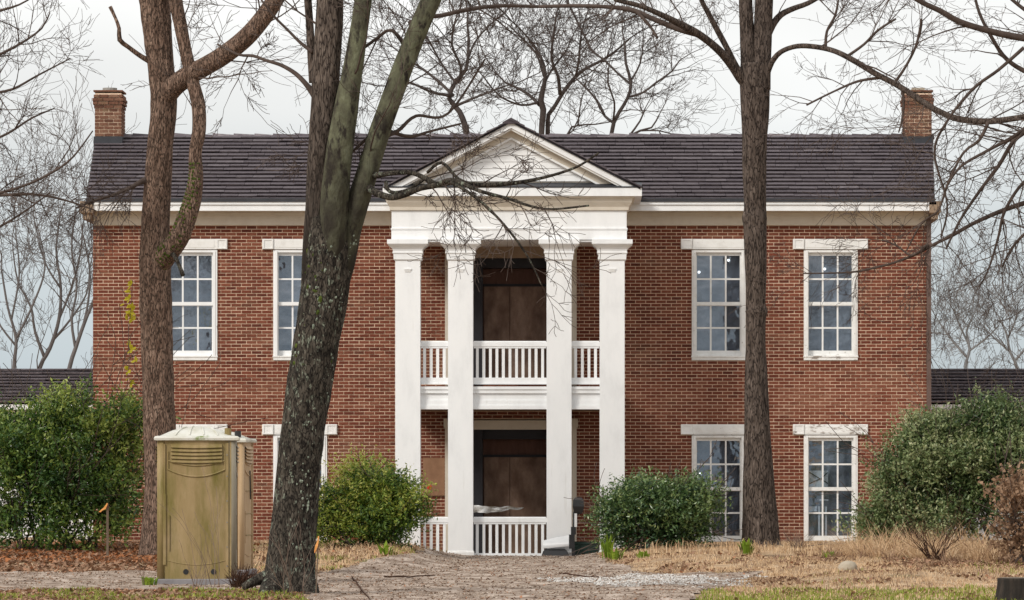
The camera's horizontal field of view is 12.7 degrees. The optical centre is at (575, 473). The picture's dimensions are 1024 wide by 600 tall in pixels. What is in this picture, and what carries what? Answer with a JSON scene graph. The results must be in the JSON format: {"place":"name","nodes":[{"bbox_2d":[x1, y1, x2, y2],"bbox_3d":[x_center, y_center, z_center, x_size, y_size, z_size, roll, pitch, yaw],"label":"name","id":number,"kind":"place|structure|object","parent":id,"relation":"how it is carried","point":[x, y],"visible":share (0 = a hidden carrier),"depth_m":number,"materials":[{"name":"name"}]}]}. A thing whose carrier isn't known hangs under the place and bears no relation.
{"place":"outdoors","nodes":[
{"label":"outdoors","id":0,"kind":"place"},
{"bbox_2d":[0,548,763,599],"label":"gravel drive","id":1,"kind":"structure","parent":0,"point":[352,569],"depth_m":67.16,"materials":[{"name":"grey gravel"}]},
{"bbox_2d":[137,560,146,585],"bbox_3d":[-6.000,1.382,63.260,0.187,0.393,0.259,0,0,-17],"label":"seedling","id":2,"kind":"object","parent":1,"relation":"on","point":[140,573],"visible":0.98,"depth_m":63.22,"materials":[{"name":"brown plant"}]},
{"bbox_2d":[140,576,157,584],"bbox_3d":[-5.878,1.487,63.523,0.256,0.143,0.282,0,0,0],"label":"weed","id":3,"kind":"object","parent":1,"relation":"on","point":[148,581],"visible":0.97,"depth_m":63.45,"materials":[{"name":"green plant"}]},
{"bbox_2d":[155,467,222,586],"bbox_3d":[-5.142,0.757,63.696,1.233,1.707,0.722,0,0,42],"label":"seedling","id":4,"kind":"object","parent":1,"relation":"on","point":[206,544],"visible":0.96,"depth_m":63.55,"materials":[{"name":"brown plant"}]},
{"bbox_2d":[180,540,212,586],"bbox_3d":[-5.236,1.240,63.819,0.351,0.728,0.670,0,0,-21],"label":"seedling","id":5,"kind":"object","parent":1,"relation":"on","point":[196,568],"visible":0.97,"depth_m":63.71,"materials":[{"name":"brown plant"}]},
{"bbox_2d":[154,426,239,584],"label":"portable toilet","id":6,"kind":"object","parent":1,"relation":"on","point":[185,455],"visible":0.98,"depth_m":65.04,"materials":[{"name":"yellow plastic"}]},
{"bbox_2d":[222,429,256,575],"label":"portable toilet","id":7,"kind":"object","parent":1,"relation":"on","point":[245,507],"visible":0.28,"depth_m":70.77,"materials":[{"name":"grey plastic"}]},
{"bbox_2d":[220,561,263,587],"bbox_3d":[-4.558,1.422,63.522,0.652,0.407,0.775,0,0,37],"label":"dead plant","id":8,"kind":"object","parent":1,"relation":"on","point":[239,580],"visible":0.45,"depth_m":63.42,"materials":[{"name":"brown plant"}]},
{"bbox_2d":[351,576,369,599],"bbox_3d":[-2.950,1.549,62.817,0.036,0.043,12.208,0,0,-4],"label":"fallen stick","id":9,"kind":"object","parent":1,"relation":"on","point":[353,579],"visible":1,"depth_m":63.01,"materials":[{"name":"brown wood"}]},
{"bbox_2d":[0,547,761,599],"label":"bark chips","id":10,"kind":"object","parent":1,"relation":"on","point":[491,573],"visible":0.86,"depth_m":67.38,"materials":[{"name":"brown plant"}]},
{"bbox_2d":[383,575,434,577],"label":"fallen stick","id":11,"kind":"object","parent":1,"relation":"on","point":[409,576],"visible":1,"depth_m":69.34,"materials":[{"name":"brown wood"}]},
{"bbox_2d":[562,572,598,576],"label":"fallen stick","id":12,"kind":"object","parent":1,"relation":"on","point":[579,575],"visible":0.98,"depth_m":69.79,"materials":[{"name":"brown wood"}]},
{"bbox_2d":[537,573,767,587],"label":"pale gravel","id":13,"kind":"structure","parent":1,"relation":"on","point":[657,576],"depth_m":66.82,"materials":[{"name":"grey gravel"}]},
{"bbox_2d":[0,0,1023,368],"label":"sky","id":14,"kind":"structure","parent":0,"point":[119,65],"materials":[{"name":"white"}]},
{"bbox_2d":[1,537,1023,599],"bbox_3d":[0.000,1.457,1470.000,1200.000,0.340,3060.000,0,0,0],"label":"ground","id":15,"kind":"structure","parent":0,"point":[646,568],"depth_m":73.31,"materials":[{"name":"beige plant"}]},
{"bbox_2d":[0,91,78,368],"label":"bare tree","id":16,"kind":"object","parent":15,"relation":"on","point":[16,339],"visible":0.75,"depth_m":112.00,"materials":[{"name":"grey plant"}]},
{"bbox_2d":[0,83,131,368],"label":"bare tree","id":17,"kind":"object","parent":15,"relation":"on","point":[55,334],"visible":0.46,"depth_m":113.98,"materials":[{"name":"grey plant"}]},
{"bbox_2d":[0,106,139,367],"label":"bare tree","id":18,"kind":"object","parent":15,"relation":"on","point":[76,342],"visible":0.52,"depth_m":109.97,"materials":[{"name":"grey plant"}]},
{"bbox_2d":[0,0,152,281],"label":"bare tree","id":19,"kind":"object","parent":15,"relation":"on","point":[17,126],"visible":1,"depth_m":77.95,"materials":[{"name":"grey plant"}]},
{"bbox_2d":[99,503,108,555],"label":"marker stake","id":20,"kind":"object","parent":15,"relation":"on","point":[106,506],"visible":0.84,"depth_m":78.98,"materials":[{"name":"brown wood"}]},
{"bbox_2d":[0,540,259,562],"bbox_3d":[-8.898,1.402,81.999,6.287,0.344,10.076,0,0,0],"label":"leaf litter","id":21,"kind":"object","parent":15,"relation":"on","point":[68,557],"visible":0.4,"depth_m":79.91,"materials":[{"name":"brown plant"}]},
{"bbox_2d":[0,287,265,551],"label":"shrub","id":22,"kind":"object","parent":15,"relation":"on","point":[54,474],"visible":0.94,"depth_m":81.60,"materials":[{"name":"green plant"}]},
{"bbox_2d":[0,539,268,571],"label":"leaf litter","id":23,"kind":"object","parent":15,"relation":"on","point":[66,564],"visible":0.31,"depth_m":77.19,"materials":[{"name":"brown plant"}]},
{"bbox_2d":[0,586,308,599],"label":"leaf litter","id":24,"kind":"object","parent":15,"relation":"on","point":[119,591],"visible":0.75,"depth_m":58.98,"materials":[{"name":"brown plant"}]},
{"bbox_2d":[27,0,349,555],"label":"bare tree","id":25,"kind":"object","parent":15,"relation":"on","point":[162,246],"visible":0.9,"depth_m":79.74,"materials":[{"name":"brown plant"}]},
{"bbox_2d":[264,516,317,594],"bbox_3d":[-3.618,1.072,58.573,0.746,1.042,0.375,0,0,-18],"label":"seedling","id":26,"kind":"object","parent":15,"relation":"on","point":[289,565],"visible":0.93,"depth_m":58.55,"materials":[{"name":"brown plant"}]},
{"bbox_2d":[314,536,318,592],"bbox_3d":[-3.345,1.236,59.472,0.066,0.856,0.074,0,0,0],"label":"marker stake","id":27,"kind":"object","parent":15,"relation":"on","point":[317,546],"visible":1,"depth_m":59.49,"materials":[{"name":"brown wood"}]},
{"bbox_2d":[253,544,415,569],"bbox_3d":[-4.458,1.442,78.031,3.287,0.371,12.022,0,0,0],"label":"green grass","id":28,"kind":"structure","parent":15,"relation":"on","point":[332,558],"depth_m":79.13,"materials":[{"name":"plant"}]},
{"bbox_2d":[253,538,426,573],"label":"dry grass","id":29,"kind":"structure","parent":15,"relation":"on","point":[358,547],"depth_m":80.01,"materials":[{"name":"beige plant"}]},
{"bbox_2d":[316,443,439,549],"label":"shrub","id":30,"kind":"object","parent":15,"relation":"on","point":[371,505],"visible":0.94,"depth_m":83.30,"materials":[{"name":"green plant"}]},
{"bbox_2d":[377,541,394,554],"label":"weed","id":31,"kind":"object","parent":15,"relation":"on","point":[384,550],"visible":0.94,"depth_m":79.94,"materials":[{"name":"green plant"}]},
{"bbox_2d":[169,0,621,593],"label":"bare tree","id":32,"kind":"object","parent":15,"relation":"on","point":[335,208],"visible":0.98,"depth_m":59.76,"materials":[{"name":"brown plant"}]},
{"bbox_2d":[227,0,599,133],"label":"bare tree","id":33,"kind":"object","parent":15,"relation":"on","point":[449,95],"visible":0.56,"depth_m":115.63,"materials":[{"name":"grey plant"}]},
{"bbox_2d":[0,583,1014,599],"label":"green grass","id":34,"kind":"structure","parent":15,"relation":"on","point":[827,594],"depth_m":58.39,"materials":[{"name":"green plant"}]},
{"bbox_2d":[0,88,1023,555],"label":"brick house","id":35,"kind":"structure","parent":15,"relation":"on","point":[494,390],"depth_m":90.00,"materials":[{"name":"brick"}]},
{"bbox_2d":[120,280,137,388],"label":"vine","id":36,"kind":"object","parent":35,"relation":"attached to","point":[130,313],"visible":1,"depth_m":82.00,"materials":[{"name":"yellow plant"}]},
{"bbox_2d":[171,256,211,350],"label":"window pane","id":37,"kind":"structure","parent":35,"relation":"attached to","point":[205,295],"depth_m":90.25,"materials":[{"name":"glass"}]},
{"bbox_2d":[171,250,217,359],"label":"window","id":38,"kind":"structure","parent":35,"relation":"in","point":[179,355],"depth_m":90.04,"materials":[{"name":"white paint"}]},
{"bbox_2d":[273,250,301,359],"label":"window","id":39,"kind":"structure","parent":35,"relation":"in","point":[277,355],"depth_m":90.04,"materials":[{"name":"white paint"}]},
{"bbox_2d":[279,256,301,350],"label":"window pane","id":40,"kind":"structure","parent":35,"relation":"attached to","point":[285,295],"depth_m":90.25,"materials":[{"name":"glass"}]},
{"bbox_2d":[273,435,326,540],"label":"window","id":41,"kind":"structure","parent":35,"relation":"in","point":[276,438],"depth_m":89.99,"materials":[{"name":"white paint"}]},
{"bbox_2d":[423,458,444,495],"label":"plywood sheet","id":42,"kind":"object","parent":35,"relation":"attached to","point":[434,468],"visible":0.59,"depth_m":89.95,"materials":[{"name":"brown wood"}]},
{"bbox_2d":[474,505,523,512],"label":"torn sheet","id":43,"kind":"object","parent":35,"relation":"attached to","point":[482,509],"visible":0.94,"depth_m":89.70,"materials":[{"name":"white plastic"}]},
{"bbox_2d":[474,246,546,385],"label":"doorway","id":44,"kind":"structure","parent":35,"relation":"in","point":[509,310],"depth_m":90.45,"materials":[{"name":"paint"}]},
{"bbox_2d":[474,420,546,552],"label":"doorway","id":45,"kind":"structure","parent":35,"relation":"in","point":[510,456],"depth_m":90.45,"materials":[{"name":"paint"}]},
{"bbox_2d":[575,541,598,554],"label":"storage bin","id":46,"kind":"object","parent":35,"relation":"on","point":[580,544],"visible":0.42,"depth_m":87.55,"materials":[{"name":"black plastic"}]},
{"bbox_2d":[692,435,743,541],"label":"window","id":47,"kind":"structure","parent":35,"relation":"in","point":[695,438],"depth_m":90.04,"materials":[{"name":"white paint"}]},
{"bbox_2d":[697,256,739,350],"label":"window pane","id":48,"kind":"structure","parent":35,"relation":"attached to","point":[718,312],"depth_m":90.25,"materials":[{"name":"clear glass"}]},
{"bbox_2d":[697,441,739,535],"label":"window pane","id":49,"kind":"structure","parent":35,"relation":"attached to","point":[718,455],"depth_m":90.23,"materials":[{"name":"glass"}]},
{"bbox_2d":[691,250,745,359],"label":"window","id":50,"kind":"structure","parent":35,"relation":"in","point":[696,355],"depth_m":90.04,"materials":[{"name":"white paint"}]},
{"bbox_2d":[809,471,827,535],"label":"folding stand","id":51,"kind":"object","parent":35,"relation":"in","point":[815,478],"visible":0.99,"depth_m":90.14,"materials":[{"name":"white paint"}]},
{"bbox_2d":[809,256,851,350],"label":"window pane","id":52,"kind":"structure","parent":35,"relation":"attached to","point":[829,320],"depth_m":90.23,"materials":[{"name":"clear glass"}]},
{"bbox_2d":[809,441,851,535],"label":"window pane","id":53,"kind":"structure","parent":35,"relation":"attached to","point":[815,456],"depth_m":90.25,"materials":[{"name":"glass"}]},
{"bbox_2d":[803,250,857,359],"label":"window","id":54,"kind":"structure","parent":35,"relation":"in","point":[853,354],"depth_m":90.04,"materials":[{"name":"white paint"}]},
{"bbox_2d":[804,435,857,541],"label":"window","id":55,"kind":"structure","parent":35,"relation":"in","point":[854,438],"depth_m":90.04,"materials":[{"name":"white paint"}]},
{"bbox_2d":[542,535,568,555],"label":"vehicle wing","id":56,"kind":"structure","parent":15,"relation":"on","point":[562,541],"depth_m":87.13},
{"bbox_2d":[569,497,583,555],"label":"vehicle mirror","id":57,"kind":"object","parent":56,"relation":"attached to","point":[578,507],"visible":0.98,"depth_m":87.01,"materials":[{"name":"black plastic"}]},
{"bbox_2d":[412,0,732,134],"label":"bare tree","id":58,"kind":"object","parent":15,"relation":"on","point":[542,107],"visible":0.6,"depth_m":120.11,"materials":[{"name":"grey plant"}]},
{"bbox_2d":[524,35,685,133],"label":"bare tree","id":59,"kind":"object","parent":15,"relation":"on","point":[578,120],"visible":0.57,"depth_m":126.01,"materials":[{"name":"grey plant"}]},
{"bbox_2d":[597,535,614,558],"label":"weed","id":60,"kind":"object","parent":15,"relation":"on","point":[605,548],"visible":0.92,"depth_m":80.42,"materials":[{"name":"green plant"}]},
{"bbox_2d":[607,546,626,559],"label":"weed","id":61,"kind":"object","parent":15,"relation":"on","point":[614,555],"visible":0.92,"depth_m":79.42,"materials":[{"name":"green plant"}]},
{"bbox_2d":[501,0,740,134],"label":"bare tree","id":62,"kind":"object","parent":15,"relation":"on","point":[613,121],"visible":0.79,"depth_m":117.98,"materials":[{"name":"grey plant"}]},
{"bbox_2d":[636,550,649,557],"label":"weed","id":63,"kind":"object","parent":15,"relation":"on","point":[640,554],"visible":0.98,"depth_m":78.92,"materials":[{"name":"green plant"}]},
{"bbox_2d":[553,440,748,558],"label":"shrub","id":64,"kind":"object","parent":15,"relation":"on","point":[634,511],"visible":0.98,"depth_m":83.23,"materials":[{"name":"green plant"}]},
{"bbox_2d":[600,30,739,134],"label":"bare tree","id":65,"kind":"object","parent":15,"relation":"on","point":[646,129],"visible":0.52,"depth_m":125.99,"materials":[{"name":"grey plant"}]},
{"bbox_2d":[645,538,843,556],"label":"tall dry grass","id":66,"kind":"structure","parent":15,"relation":"on","point":[756,544],"depth_m":80.63,"materials":[{"name":"beige plant"}]},
{"bbox_2d":[737,538,754,554],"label":"weed","id":67,"kind":"object","parent":15,"relation":"on","point":[745,547],"visible":0.89,"depth_m":79.93,"materials":[{"name":"green plant"}]},
{"bbox_2d":[527,0,1023,546],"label":"bare tree","id":68,"kind":"object","parent":15,"relation":"on","point":[751,72],"visible":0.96,"depth_m":83.78,"materials":[{"name":"brown plant"}]},
{"bbox_2d":[778,526,810,547],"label":"seedling","id":69,"kind":"object","parent":15,"relation":"on","point":[796,538],"visible":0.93,"depth_m":82.97,"materials":[{"name":"brown plant"}]},
{"bbox_2d":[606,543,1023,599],"bbox_3d":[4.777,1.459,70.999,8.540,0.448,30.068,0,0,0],"label":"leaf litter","id":70,"kind":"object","parent":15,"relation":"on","point":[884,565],"visible":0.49,"depth_m":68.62,"materials":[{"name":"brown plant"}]},
{"bbox_2d":[611,540,1023,592],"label":"dead grass","id":71,"kind":"structure","parent":15,"relation":"on","point":[982,570],"depth_m":69.83,"materials":[{"name":"beige plant"}]},
{"bbox_2d":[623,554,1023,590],"bbox_3d":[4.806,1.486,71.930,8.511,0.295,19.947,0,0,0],"label":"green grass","id":72,"kind":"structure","parent":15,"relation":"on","point":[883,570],"depth_m":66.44,"materials":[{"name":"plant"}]},
{"bbox_2d":[838,561,856,570],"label":"rock","id":73,"kind":"object","parent":15,"relation":"on","point":[845,565],"visible":0.59,"depth_m":70.93,"materials":[{"name":"beige stone"}]},
{"bbox_2d":[728,0,1023,424],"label":"bare tree","id":74,"kind":"object","parent":15,"relation":"on","point":[1019,134],"visible":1,"depth_m":76.00,"materials":[{"name":"grey plant"}]},
{"bbox_2d":[802,337,1023,548],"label":"shrub","id":75,"kind":"object","parent":15,"relation":"on","point":[956,457],"visible":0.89,"depth_m":81.71,"materials":[{"name":"green plant"}]},
{"bbox_2d":[806,514,1023,561],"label":"tall dry grass","id":76,"kind":"structure","parent":15,"relation":"on","point":[916,553],"depth_m":77.13,"materials":[{"name":"beige plant"}]},
{"bbox_2d":[885,485,981,559],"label":"dead plant","id":77,"kind":"object","parent":15,"relation":"on","point":[934,553],"visible":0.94,"depth_m":74.98,"materials":[{"name":"brown plant"}]},
{"bbox_2d":[879,555,1023,568],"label":"leaf litter","id":78,"kind":"object","parent":15,"relation":"on","point":[944,562],"visible":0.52,"depth_m":72.51,"materials":[{"name":"brown plant"}]},
{"bbox_2d":[931,220,1023,368],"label":"bare tree","id":79,"kind":"object","parent":15,"relation":"on","point":[972,313],"visible":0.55,"depth_m":149.96,"materials":[{"name":"grey plant"}]},
{"bbox_2d":[931,205,1023,368],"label":"bare tree","id":80,"kind":"object","parent":15,"relation":"on","point":[1008,343],"visible":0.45,"depth_m":154.97,"materials":[{"name":"grey plant"}]},
{"bbox_2d":[966,432,1023,562],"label":"shrub","id":81,"kind":"object","parent":15,"relation":"on","point":[1014,495],"visible":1,"depth_m":73.81,"materials":[{"name":"brown plant"}]},
{"bbox_2d":[995,577,1023,599],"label":"tree stump","id":82,"kind":"object","parent":15,"relation":"on","point":[1008,588],"visible":1,"depth_m":56.27,"materials":[{"name":"grey wood"}]}
]}

